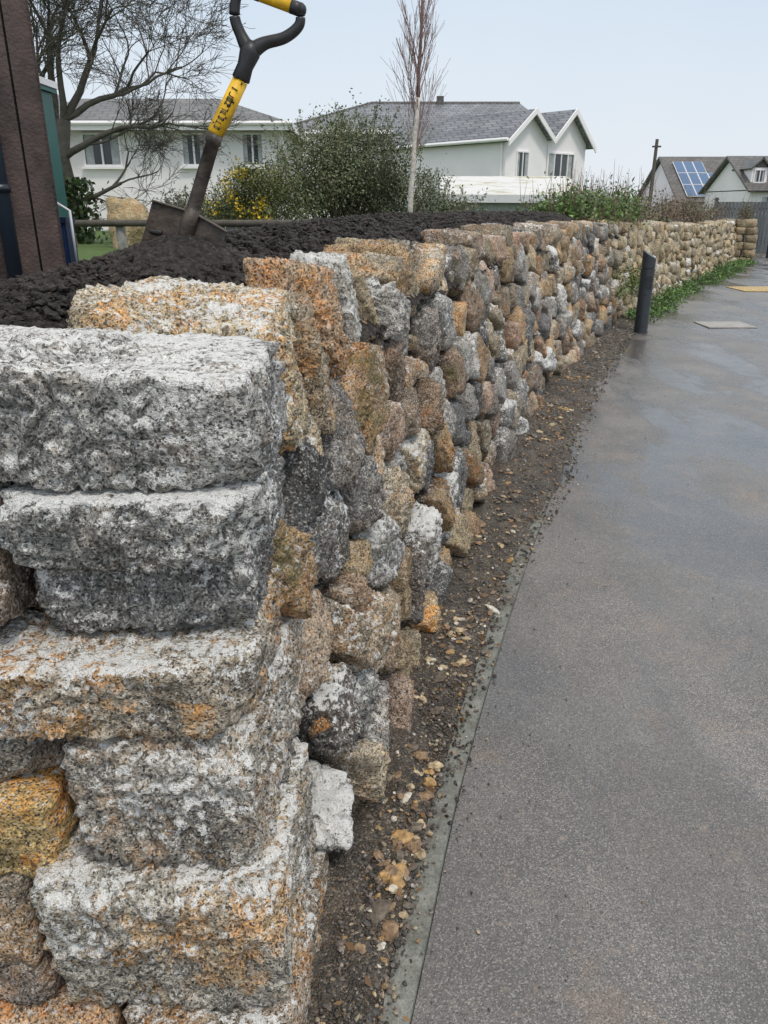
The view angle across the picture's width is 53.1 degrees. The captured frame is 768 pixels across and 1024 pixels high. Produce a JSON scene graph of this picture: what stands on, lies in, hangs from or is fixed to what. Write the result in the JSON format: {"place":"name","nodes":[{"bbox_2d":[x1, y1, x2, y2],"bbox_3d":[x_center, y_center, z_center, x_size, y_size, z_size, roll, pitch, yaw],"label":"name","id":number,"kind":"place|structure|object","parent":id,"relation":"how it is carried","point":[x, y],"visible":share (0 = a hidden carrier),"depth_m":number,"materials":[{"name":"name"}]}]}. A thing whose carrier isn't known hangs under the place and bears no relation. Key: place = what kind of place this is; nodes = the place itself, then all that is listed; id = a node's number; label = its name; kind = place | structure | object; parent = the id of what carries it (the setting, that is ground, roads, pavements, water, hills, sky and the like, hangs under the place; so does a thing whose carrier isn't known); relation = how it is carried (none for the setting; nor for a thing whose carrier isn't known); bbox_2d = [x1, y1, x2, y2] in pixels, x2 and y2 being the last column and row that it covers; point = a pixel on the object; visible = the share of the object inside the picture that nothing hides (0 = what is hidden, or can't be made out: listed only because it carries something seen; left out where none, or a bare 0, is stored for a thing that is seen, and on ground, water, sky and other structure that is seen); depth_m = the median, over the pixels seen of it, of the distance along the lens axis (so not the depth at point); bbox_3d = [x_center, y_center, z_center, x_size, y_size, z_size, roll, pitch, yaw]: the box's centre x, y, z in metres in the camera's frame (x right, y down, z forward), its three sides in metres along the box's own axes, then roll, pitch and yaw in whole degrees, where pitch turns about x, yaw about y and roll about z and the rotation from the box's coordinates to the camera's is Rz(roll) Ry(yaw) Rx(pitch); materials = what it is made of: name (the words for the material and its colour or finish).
{"place":"outdoors","nodes":[
{"label":"outdoors","id":0,"kind":"place"},
{"bbox_2d":[28,0,767,198],"label":"sky","id":1,"kind":"structure","parent":0,"point":[691,76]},
{"bbox_2d":[77,218,767,259],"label":"lawn","id":2,"kind":"structure","parent":0,"point":[88,251],"depth_m":12.21,"materials":[{"name":"green plant"}]},
{"bbox_2d":[0,0,65,279],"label":"timber shed","id":3,"kind":"structure","parent":2,"relation":"on","point":[31,239],"depth_m":3.13,"materials":[{"name":"brown wood"}]},
{"bbox_2d":[39,76,68,216],"bbox_3d":[-2.065,-1.843,4.648,0.260,1.368,0.340,0,22,0],"label":"green utility cabinet","id":4,"kind":"object","parent":2,"relation":"on","point":[48,88],"visible":0.06,"depth_m":4.57,"materials":[{"name":"teal metal"}]},
{"bbox_2d":[105,196,148,248],"bbox_3d":[-3.966,-4.439,11.990,0.692,0.891,0.564,0,22,0],"label":"sandstone boulder","id":5,"kind":"object","parent":2,"relation":"on","point":[126,209],"visible":0.48,"depth_m":11.77,"materials":[{"name":"stone"}]},
{"bbox_2d":[28,0,267,244],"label":"bare tree","id":6,"kind":"object","parent":2,"relation":"on","point":[77,202],"visible":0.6,"depth_m":12.92,"materials":[{"name":"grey plant"}]},
{"bbox_2d":[57,94,314,230],"bbox_3d":[-7.075,-10.268,22.084,9.550,4.010,8.170,0,22,0],"label":"white bungalow","id":7,"kind":"object","parent":2,"relation":"on","point":[100,165],"visible":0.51,"depth_m":20.03,"materials":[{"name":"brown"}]},
{"bbox_2d":[83,135,120,163],"bbox_3d":[-7.300,-9.385,19.932,0.910,0.710,0.016,0,22,0],"label":"window glass","id":8,"kind":"structure","parent":7,"relation":"in","point":[106,146],"depth_m":19.95,"materials":[{"name":"grey glass"}]},
{"bbox_2d":[80,132,124,168],"bbox_3d":[-7.300,-9.343,19.906,1.120,0.858,0.140,0,22,0],"label":"window frame","id":9,"kind":"structure","parent":7,"relation":"in","point":[86,166],"depth_m":19.99,"materials":[{"name":"white plastic"}]},
{"bbox_2d":[179,133,205,168],"bbox_3d":[-4.920,-9.343,19.906,0.780,0.838,0.140,0,22,0],"label":"window frame","id":10,"kind":"structure","parent":7,"relation":"in","point":[189,166],"depth_m":19.96,"materials":[{"name":"white plastic"}]},
{"bbox_2d":[187,135,200,163],"bbox_3d":[-4.920,-9.385,19.932,0.570,0.690,0.016,0,22,0],"label":"window glass","id":11,"kind":"structure","parent":7,"relation":"in","point":[190,150],"depth_m":19.95,"materials":[{"name":"grey glass"}]},
{"bbox_2d":[240,132,264,168],"bbox_3d":[-3.400,-9.343,19.906,0.720,0.858,0.140,0,22,0],"label":"window frame","id":12,"kind":"structure","parent":7,"relation":"in","point":[241,133],"depth_m":19.87,"materials":[{"name":"white plastic"}]},
{"bbox_2d":[247,135,258,163],"bbox_3d":[-3.400,-9.385,19.932,0.510,0.710,0.016,0,22,0],"label":"window glass","id":13,"kind":"structure","parent":7,"relation":"in","point":[249,149],"depth_m":19.93,"materials":[{"name":"grey glass"}]},
{"bbox_2d":[74,220,300,249],"bbox_3d":[-2.975,-2.208,6.640,4.650,0.592,0.112,0,22,0],"label":"timber rail fence","id":14,"kind":"object","parent":2,"relation":"on","point":[121,225],"visible":0.36,"depth_m":6.50,"materials":[{"name":"brown wood"}]},
{"bbox_2d":[156,182,278,229],"bbox_3d":[-3.848,-6.708,17.288,3.059,1.535,1.723,0,22,0],"label":"shrub","id":15,"kind":"object","parent":2,"relation":"on","point":[185,194],"visible":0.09,"depth_m":17.00,"materials":[{"name":"green plant"}]},
{"bbox_2d":[183,146,327,228],"bbox_3d":[-1.573,-3.803,9.445,1.916,1.335,1.100,-5,22,-13],"label":"gorse bush","id":16,"kind":"object","parent":2,"relation":"on","point":[244,203],"visible":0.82,"depth_m":9.32,"materials":[{"name":"green plant"}]},
{"bbox_2d":[227,88,446,219],"bbox_3d":[-0.563,-4.401,10.097,2.780,2.035,2.169,0,22,0],"label":"evergreen shrub","id":17,"kind":"object","parent":2,"relation":"on","point":[334,180],"visible":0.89,"depth_m":9.86,"materials":[{"name":"green plant"}]},
{"bbox_2d":[0,210,726,404],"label":"mulch soil bed","id":18,"kind":"object","parent":2,"relation":"on","point":[39,299],"visible":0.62,"depth_m":2.33,"materials":[{"name":"black soil"}]},
{"bbox_2d":[57,202,78,265],"bbox_3d":[-1.472,-1.228,3.590,0.119,0.407,0.133,0,22,0],"label":"blue water container","id":19,"kind":"object","parent":18,"relation":"on","point":[69,239],"visible":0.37,"depth_m":3.54,"materials":[{"name":"plastic"}]},
{"bbox_2d":[141,0,306,245],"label":"garden shovel","id":20,"kind":"object","parent":18,"relation":"on","point":[164,219],"visible":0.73,"depth_m":2.28,"materials":[{"name":"metal"}]},
{"bbox_2d":[382,0,448,212],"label":"young birch tree","id":21,"kind":"object","parent":18,"relation":"on","point":[424,34],"visible":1,"depth_m":8.78,"materials":[{"name":"brown plant"}]},
{"bbox_2d":[510,162,658,227],"bbox_3d":[2.942,-4.492,11.112,1.914,1.066,3.960,7,23,18],"label":"bramble patch","id":22,"kind":"object","parent":18,"relation":"on","point":[591,206],"visible":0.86,"depth_m":10.24,"materials":[{"name":"green plant"}]},
{"bbox_2d":[352,147,466,213],"bbox_3d":[0.155,-4.325,10.921,2.009,1.511,1.524,0,22,0],"label":"evergreen shrub","id":23,"kind":"object","parent":2,"relation":"on","point":[418,203],"visible":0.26,"depth_m":10.63,"materials":[{"name":"green plant"}]},
{"bbox_2d":[302,118,585,219],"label":"walls","id":24,"kind":"structure","parent":2,"relation":"on","point":[474,160],"depth_m":29.61,"materials":[{"name":"white paint"}]},
{"bbox_2d":[296,104,592,150],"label":"roof","id":25,"kind":"structure","parent":24,"relation":"on","point":[458,122],"depth_m":30.93,"materials":[{"name":"grey tile"}]},
{"bbox_2d":[293,96,519,124],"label":"ridge tiles","id":26,"kind":"object","parent":25,"relation":"attached to","point":[457,102],"visible":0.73,"depth_m":35.65,"materials":[{"name":"grey tile"}]},
{"bbox_2d":[305,108,596,175],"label":"bargeboards and gutters","id":27,"kind":"object","parent":24,"relation":"on","point":[536,111],"visible":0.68,"depth_m":29.18,"materials":[{"name":"white paint"}]},
{"bbox_2d":[515,151,529,175],"bbox_3d":[5.196,-12.954,28.844,0.723,1.058,0.660,0,22,0],"label":"window frame","id":28,"kind":"object","parent":24,"relation":"attached to","point":[523,152],"visible":0.52,"depth_m":28.75,"materials":[{"name":"white plastic"}]},
{"bbox_2d":[517,152,527,175],"bbox_3d":[5.176,-12.990,28.855,0.619,0.890,0.002,-18,28,-38],"label":"curtain","id":29,"kind":"object","parent":28,"relation":"hanging from","point":[526,161],"visible":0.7,"depth_m":28.88,"materials":[{"name":"white fabric"}]},
{"bbox_2d":[519,152,525,175],"bbox_3d":[5.170,-12.992,28.862,0.484,0.910,0.428,0,22,0],"label":"window glass","id":30,"kind":"object","parent":28,"relation":"in","point":[520,163],"visible":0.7,"depth_m":28.83,"materials":[{"name":"grey glass"}]},
{"bbox_2d":[549,152,574,179],"bbox_3d":[6.960,-13.528,30.287,1.459,1.108,1.308,0,22,0],"label":"window frame","id":31,"kind":"object","parent":24,"relation":"attached to","point":[555,153],"visible":0.52,"depth_m":30.34,"materials":[{"name":"white plastic"}]},
{"bbox_2d":[548,154,571,178],"bbox_3d":[6.940,-13.564,30.297,1.462,0.940,0.002,-18,28,-38],"label":"curtain","id":32,"kind":"object","parent":31,"relation":"attached to","point":[551,161],"visible":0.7,"depth_m":30.04,"materials":[{"name":"white fabric"}]},
{"bbox_2d":[548,154,572,175],"bbox_3d":[6.934,-13.566,30.304,1.219,0.960,1.076,0,22,0],"label":"window glass","id":33,"kind":"object","parent":31,"relation":"in","point":[557,163],"visible":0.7,"depth_m":30.27,"materials":[{"name":"grey glass"}]},
{"bbox_2d":[413,180,499,212],"bbox_3d":[1.274,-5.942,15.379,2.100,1.352,1.529,0,22,0],"label":"shrub","id":34,"kind":"object","parent":2,"relation":"on","point":[455,206],"visible":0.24,"depth_m":15.24,"materials":[{"name":"green plant"}]},
{"bbox_2d":[435,176,599,211],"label":"flat roof garage","id":35,"kind":"structure","parent":2,"relation":"on","point":[503,192],"depth_m":17.48,"materials":[{"name":"concrete"}]},
{"bbox_2d":[562,171,756,223],"bbox_3d":[6.252,-6.844,17.149,2.220,1.284,13.197,13,25,30],"label":"dead bracken hedge","id":36,"kind":"object","parent":2,"relation":"on","point":[669,210],"visible":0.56,"depth_m":17.79,"materials":[{"name":"brown plant"}]},
{"bbox_2d":[411,253,767,1023],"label":"asphalt path","id":37,"kind":"structure","parent":0,"point":[669,761],"depth_m":2.43,"materials":[{"name":"grey asphalt"}]},
{"bbox_2d":[315,317,751,1023],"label":"gravel debris","id":38,"kind":"object","parent":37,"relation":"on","point":[393,873],"visible":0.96,"depth_m":2.22,"materials":[{"name":"brown gravel"}]},
{"bbox_2d":[633,250,655,333],"bbox_3d":[3.380,-2.846,9.953,0.194,1.029,0.194,0,22,0],"label":"bollard","id":39,"kind":"object","parent":37,"relation":"on","point":[645,292],"visible":1,"depth_m":9.90,"materials":[{"name":"grey metal"}]},
{"bbox_2d":[622,256,762,322],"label":"verge weeds","id":40,"kind":"object","parent":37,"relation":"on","point":[721,272],"visible":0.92,"depth_m":14.95,"materials":[{"name":"green plant"}]},
{"bbox_2d":[694,322,757,327],"bbox_3d":[4.760,-2.616,10.744,0.660,0.010,0.560,0,22,0],"label":"concrete access cover","id":41,"kind":"object","parent":37,"relation":"on","point":[725,324],"visible":1,"depth_m":10.67,"materials":[{"name":"grey concrete"}]},
{"bbox_2d":[726,286,767,291],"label":"tactile paving","id":42,"kind":"structure","parent":37,"relation":"on","point":[753,288],"depth_m":15.37,"materials":[{"name":"yellow concrete"}]},
{"label":"ground","id":43,"kind":"structure","parent":0,"visible":0},
{"bbox_2d":[0,218,757,1023],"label":"dry stone wall","id":44,"kind":"structure","parent":43,"relation":"on","point":[226,552],"depth_m":1.37,"materials":[{"name":"stone"}]},
{"bbox_2d":[612,239,661,304],"bbox_3d":[3.574,-3.531,11.284,0.872,0.939,2.506,11,24,25],"label":"trailing ivy","id":45,"kind":"object","parent":44,"relation":"on","point":[631,278],"visible":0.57,"depth_m":10.74,"materials":[{"name":"green plant"}]},
{"bbox_2d":[379,323,633,1023],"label":"concrete path edging","id":46,"kind":"object","parent":43,"relation":"on","point":[404,1004],"visible":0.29,"depth_m":2.06,"materials":[{"name":"grey concrete"}]},
{"bbox_2d":[306,254,762,1023],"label":"dirt strip","id":47,"kind":"object","parent":43,"relation":"on","point":[346,870],"visible":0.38,"depth_m":2.54,"materials":[{"name":"brown soil"}]},
{"bbox_2d":[334,360,603,1020],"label":"fallen leaves","id":48,"kind":"object","parent":47,"relation":"on","point":[350,945],"visible":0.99,"depth_m":2.87,"materials":[{"name":"brown plant"}]},
{"bbox_2d":[648,139,660,209],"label":"utility pole","id":49,"kind":"object","parent":43,"relation":"on","point":[656,146],"visible":0.62,"depth_m":40.15,"materials":[{"name":"brown wood"}]},
{"bbox_2d":[640,164,703,210],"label":"walls","id":50,"kind":"structure","parent":43,"relation":"on","point":[661,182],"depth_m":55.92,"materials":[{"name":"white paint"}]},
{"bbox_2d":[634,157,725,202],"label":"roof","id":51,"kind":"structure","parent":50,"relation":"on","point":[711,164],"depth_m":54.73,"materials":[{"name":"grey tile"}]},
{"bbox_2d":[672,162,709,196],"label":"panel frames","id":52,"kind":"structure","parent":51,"relation":"on","point":[702,184],"depth_m":53.64,"materials":[{"name":"white metal"}]},
{"bbox_2d":[673,162,712,195],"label":"solar panels","id":53,"kind":"object","parent":52,"relation":"on","point":[694,177],"visible":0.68,"depth_m":53.70,"materials":[{"name":"blue glass"}]},
{"bbox_2d":[703,163,767,236],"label":"walls","id":54,"kind":"structure","parent":43,"relation":"on","point":[728,184],"depth_m":43.17,"materials":[{"name":"white paint"}]},
{"bbox_2d":[698,156,767,193],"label":"roof","id":55,"kind":"structure","parent":54,"relation":"on","point":[739,164],"depth_m":41.86,"materials":[{"name":"grey tile"}]},
{"bbox_2d":[753,169,766,182],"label":"window frame","id":56,"kind":"object","parent":54,"relation":"attached to","point":[759,175],"visible":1,"depth_m":40.93,"materials":[{"name":"white plastic"}]},
{"bbox_2d":[754,171,764,181],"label":"curtain","id":57,"kind":"object","parent":56,"relation":"attached to","point":[763,175],"visible":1,"depth_m":40.98,"materials":[{"name":"white fabric"}]},
{"bbox_2d":[756,170,764,181],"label":"window glass","id":58,"kind":"object","parent":56,"relation":"in","point":[758,173],"visible":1,"depth_m":40.96,"materials":[{"name":"black glass"}]},
{"bbox_2d":[712,198,767,251],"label":"slatted boundary fence","id":59,"kind":"object","parent":43,"relation":"on","point":[763,241],"visible":0.35,"depth_m":27.24,"materials":[{"name":"grey wood"}]}
]}

